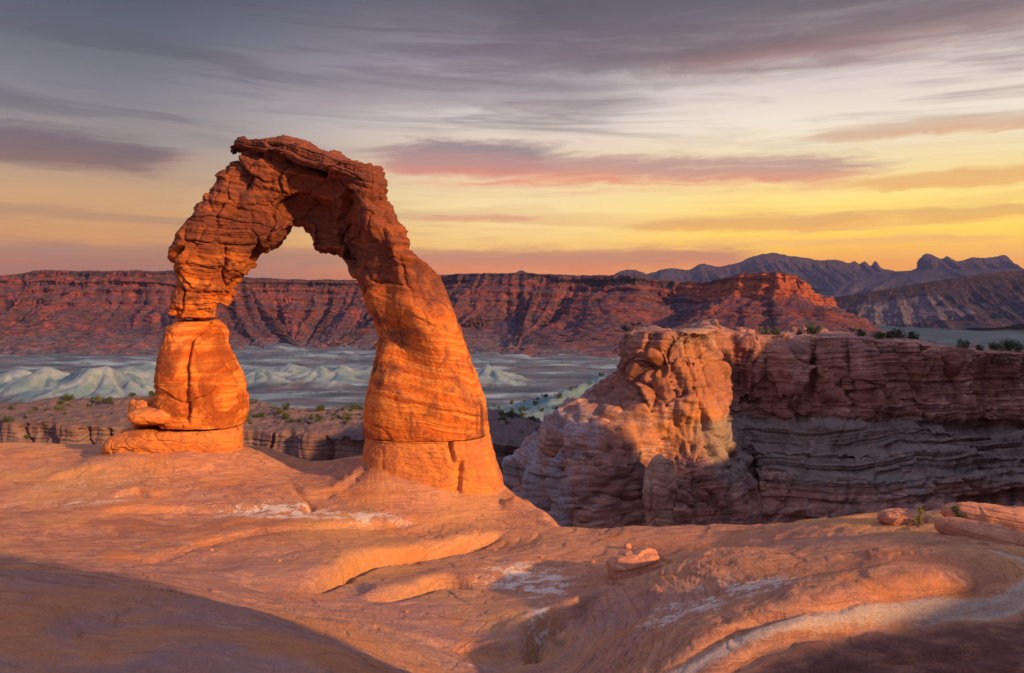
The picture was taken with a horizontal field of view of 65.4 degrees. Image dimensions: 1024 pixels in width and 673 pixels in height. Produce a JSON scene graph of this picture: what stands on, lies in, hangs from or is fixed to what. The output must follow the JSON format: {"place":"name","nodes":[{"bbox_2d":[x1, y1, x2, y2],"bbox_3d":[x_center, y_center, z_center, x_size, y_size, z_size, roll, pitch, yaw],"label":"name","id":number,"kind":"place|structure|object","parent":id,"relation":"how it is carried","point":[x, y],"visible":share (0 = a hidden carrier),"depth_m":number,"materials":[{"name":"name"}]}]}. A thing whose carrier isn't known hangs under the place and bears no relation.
{"place":"outdoors","nodes":[
{"label":"outdoors","id":0,"kind":"place"},
{"bbox_2d":[0,395,542,475],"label":"cliff shelf","id":1,"kind":"object","parent":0,"point":[326,438],"visible":0.15,"depth_m":201.14,"materials":[{"name":"stone"}]},
{"bbox_2d":[1,415,14,422],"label":"juniper","id":2,"kind":"object","parent":1,"relation":"on","point":[8,419],"visible":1,"depth_m":203.90,"materials":[{"name":"green plant"}]},
{"bbox_2d":[53,403,65,410],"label":"juniper","id":3,"kind":"object","parent":1,"relation":"on","point":[57,406],"visible":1,"depth_m":215.96,"materials":[{"name":"green plant"}]},
{"bbox_2d":[63,393,75,400],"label":"juniper","id":4,"kind":"object","parent":1,"relation":"on","point":[66,398],"visible":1,"depth_m":231.41,"materials":[{"name":"green plant"}]},
{"bbox_2d":[92,394,101,402],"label":"juniper","id":5,"kind":"object","parent":1,"relation":"on","point":[97,398],"visible":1,"depth_m":230.72,"materials":[{"name":"green plant"}]},
{"bbox_2d":[101,396,112,403],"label":"juniper","id":6,"kind":"object","parent":1,"relation":"on","point":[108,399],"visible":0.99,"depth_m":226.73,"materials":[{"name":"green plant"}]},
{"bbox_2d":[275,408,283,413],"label":"juniper","id":7,"kind":"object","parent":1,"relation":"on","point":[279,411],"visible":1,"depth_m":207.13,"materials":[{"name":"green plant"}]},
{"bbox_2d":[281,403,290,409],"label":"juniper","id":8,"kind":"object","parent":1,"relation":"on","point":[286,406],"visible":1,"depth_m":214.78,"materials":[{"name":"green plant"}]},
{"bbox_2d":[282,413,290,419],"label":"juniper","id":9,"kind":"object","parent":1,"relation":"on","point":[285,416],"visible":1,"depth_m":203.12,"materials":[{"name":"green plant"}]},
{"bbox_2d":[315,414,323,420],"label":"juniper","id":10,"kind":"object","parent":1,"relation":"on","point":[318,417],"visible":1,"depth_m":198.27,"materials":[{"name":"green plant"}]},
{"bbox_2d":[316,405,324,411],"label":"juniper","id":11,"kind":"object","parent":1,"relation":"on","point":[319,408],"visible":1,"depth_m":213.16,"materials":[{"name":"green plant"}]},
{"bbox_2d":[342,411,352,419],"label":"juniper","id":12,"kind":"object","parent":1,"relation":"on","point":[348,416],"visible":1,"depth_m":199.98,"materials":[{"name":"green plant"}]},
{"bbox_2d":[348,403,359,409],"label":"juniper","id":13,"kind":"object","parent":1,"relation":"on","point":[353,406],"visible":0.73,"depth_m":219.55,"materials":[{"name":"green plant"}]},
{"bbox_2d":[497,414,506,420],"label":"juniper","id":14,"kind":"object","parent":1,"relation":"on","point":[503,416],"visible":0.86,"depth_m":212.10,"materials":[{"name":"green plant"}]},
{"bbox_2d":[505,411,515,416],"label":"juniper","id":15,"kind":"object","parent":1,"relation":"on","point":[510,414],"visible":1,"depth_m":216.67,"materials":[{"name":"green plant"}]},
{"bbox_2d":[0,270,886,358],"bbox_3d":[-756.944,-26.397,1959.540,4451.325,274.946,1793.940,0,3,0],"label":"mesa","id":16,"kind":"structure","parent":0,"point":[122,312],"depth_m":1696.45,"materials":[{"name":"brown stone"}]},
{"bbox_2d":[0,442,1023,672],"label":"ground","id":17,"kind":"structure","parent":0,"point":[110,563],"depth_m":20.97,"materials":[{"name":"orange stone"}]},
{"bbox_2d":[100,134,503,494],"bbox_3d":[-11.067,0.094,41.557,22.802,21.270,6.280,1,3,12],"label":"rock arch","id":18,"kind":"object","parent":17,"relation":"on","point":[425,419],"visible":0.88,"depth_m":40.33,"materials":[{"name":"stone"}]},
{"bbox_2d":[128,396,157,427],"bbox_3d":[-19.724,4.048,43.229,2.014,1.806,2.039,-2,3,-32],"label":"boulder","id":19,"kind":"object","parent":18,"relation":"on","point":[135,403],"visible":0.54,"depth_m":42.54,"materials":[{"name":"stone"}]},
{"bbox_2d":[127,407,169,424],"bbox_3d":[-18.804,4.192,41.858,2.536,0.982,2.172,0,3,0],"label":"boulder","id":20,"kind":"object","parent":18,"relation":"on","point":[147,416],"visible":0.81,"depth_m":41.02,"materials":[{"name":"stone"}]},
{"bbox_2d":[624,543,630,548],"bbox_3d":[4.243,7.694,29.229,0.261,0.228,0.230,0,3,0],"label":"boulder","id":21,"kind":"object","parent":17,"relation":"on","point":[627,545],"visible":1,"depth_m":29.14,"materials":[{"name":"stone"}]},
{"bbox_2d":[606,547,659,578],"bbox_3d":[3.939,7.392,25.698,1.817,1.029,1.180,-1,3,-18],"label":"boulder","id":22,"kind":"object","parent":17,"relation":"on","point":[634,562],"visible":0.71,"depth_m":25.32,"materials":[{"name":"stone"}]},
{"bbox_2d":[877,508,927,524],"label":"boulder","id":23,"kind":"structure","parent":17,"relation":"on","point":[895,516],"depth_m":25.61,"materials":[{"name":"stone"}]},
{"bbox_2d":[911,506,924,525],"bbox_3d":[12.726,5.660,24.911,0.398,0.716,0.315,-2,4,-36],"label":"shrub","id":24,"kind":"object","parent":17,"relation":"on","point":[920,511],"visible":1,"depth_m":24.91,"materials":[{"name":"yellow plant"}]},
{"bbox_2d":[951,504,966,517],"bbox_3d":[13.822,5.414,24.590,0.465,0.470,0.588,0,3,0],"label":"shrub","id":25,"kind":"object","parent":17,"relation":"on","point":[955,509],"visible":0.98,"depth_m":24.55,"materials":[{"name":"green plant"}]},
{"bbox_2d":[934,516,1023,546],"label":"slab","id":26,"kind":"structure","parent":17,"relation":"on","point":[974,529],"depth_m":21.71,"materials":[{"name":"stone"}]},
{"bbox_2d":[941,501,1023,530],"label":"slab","id":27,"kind":"structure","parent":17,"relation":"on","point":[1010,517],"depth_m":24.17,"materials":[{"name":"stone"}]},
{"bbox_2d":[0,324,1023,420],"bbox_3d":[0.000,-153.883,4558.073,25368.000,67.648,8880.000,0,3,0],"label":"valley floor","id":28,"kind":"structure","parent":0,"point":[278,375],"depth_m":1003.55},
{"bbox_2d":[0,0,1023,279],"label":"sky","id":29,"kind":"structure","parent":0,"point":[563,137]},
{"bbox_2d":[615,269,650,278],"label":"mesa","id":30,"kind":"structure","parent":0,"point":[636,273],"depth_m":5969.31,"materials":[{"name":"stone"}]},
{"bbox_2d":[501,319,1023,528],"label":"rock cliff","id":31,"kind":"structure","parent":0,"point":[742,426],"depth_m":136.95,"materials":[{"name":"stone"}]},
{"bbox_2d":[538,426,563,457],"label":"boulder","id":32,"kind":"object","parent":31,"relation":"on","point":[551,442],"visible":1,"depth_m":115.27,"materials":[{"name":"stone"}]},
{"bbox_2d":[642,454,678,526],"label":"boulder","id":33,"kind":"object","parent":31,"relation":"on","point":[660,490],"visible":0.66,"depth_m":114.75,"materials":[{"name":"stone"}]},
{"bbox_2d":[758,326,770,334],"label":"juniper","id":34,"kind":"object","parent":31,"relation":"on","point":[764,331],"visible":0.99,"depth_m":146.77,"materials":[{"name":"green plant"}]},
{"bbox_2d":[771,328,781,334],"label":"juniper","id":35,"kind":"object","parent":31,"relation":"on","point":[776,331],"visible":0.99,"depth_m":146.98,"materials":[{"name":"green plant"}]},
{"bbox_2d":[804,323,823,333],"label":"juniper","id":36,"kind":"object","parent":31,"relation":"on","point":[814,329],"visible":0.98,"depth_m":145.72,"materials":[{"name":"green plant"}]},
{"bbox_2d":[857,328,866,335],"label":"juniper","id":37,"kind":"object","parent":31,"relation":"on","point":[860,331],"visible":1,"depth_m":147.06,"materials":[{"name":"green plant"}]},
{"bbox_2d":[873,331,886,338],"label":"juniper","id":38,"kind":"object","parent":31,"relation":"on","point":[878,335],"visible":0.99,"depth_m":152.60,"materials":[{"name":"green plant"}]},
{"bbox_2d":[883,331,893,338],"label":"juniper","id":39,"kind":"object","parent":31,"relation":"on","point":[889,335],"visible":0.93,"depth_m":155.80,"materials":[{"name":"green plant"}]},
{"bbox_2d":[888,327,906,338],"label":"juniper","id":40,"kind":"object","parent":31,"relation":"on","point":[898,333],"visible":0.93,"depth_m":156.74,"materials":[{"name":"green plant"}]},
{"bbox_2d":[907,331,919,339],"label":"juniper","id":41,"kind":"object","parent":31,"relation":"on","point":[912,335],"visible":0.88,"depth_m":157.98,"materials":[{"name":"green plant"}]},
{"bbox_2d":[955,339,970,348],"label":"juniper","id":42,"kind":"object","parent":31,"relation":"on","point":[963,343],"visible":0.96,"depth_m":162.13,"materials":[{"name":"green plant"}]},
{"bbox_2d":[976,344,984,350],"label":"juniper","id":43,"kind":"object","parent":31,"relation":"on","point":[978,348],"visible":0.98,"depth_m":161.10,"materials":[{"name":"green plant"}]},
{"bbox_2d":[987,341,1003,349],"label":"juniper","id":44,"kind":"object","parent":31,"relation":"on","point":[996,346],"visible":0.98,"depth_m":162.14,"materials":[{"name":"green plant"}]},
{"bbox_2d":[997,338,1023,350],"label":"juniper","id":45,"kind":"object","parent":31,"relation":"on","point":[1009,345],"visible":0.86,"depth_m":165.84,"materials":[{"name":"green plant"}]},
{"bbox_2d":[1014,344,1023,351],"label":"juniper","id":46,"kind":"object","parent":31,"relation":"on","point":[1018,348],"visible":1,"depth_m":162.93,"materials":[{"name":"green plant"}]},
{"bbox_2d":[646,253,893,290],"bbox_3d":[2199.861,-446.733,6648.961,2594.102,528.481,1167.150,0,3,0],"label":"mountain","id":47,"kind":"structure","parent":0,"point":[825,275],"depth_m":6768.63,"materials":[{"name":"stone"}]},
{"bbox_2d":[811,269,1023,296],"bbox_3d":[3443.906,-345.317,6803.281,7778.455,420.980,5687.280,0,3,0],"label":"ridge","id":48,"kind":"structure","parent":0,"point":[866,282],"depth_m":6165.59,"materials":[{"name":"stone"}]},
{"bbox_2d":[834,270,1023,329],"bbox_3d":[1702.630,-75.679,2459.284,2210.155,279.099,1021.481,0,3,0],"label":"hill","id":49,"kind":"structure","parent":0,"point":[993,300],"depth_m":2289.43,"materials":[{"name":"stone"}]},
{"bbox_2d":[911,253,1022,276],"bbox_3d":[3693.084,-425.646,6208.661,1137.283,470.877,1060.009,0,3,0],"label":"mountain","id":50,"kind":"structure","parent":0,"point":[927,261],"depth_m":6410.73,"materials":[{"name":"stone"}]}
]}

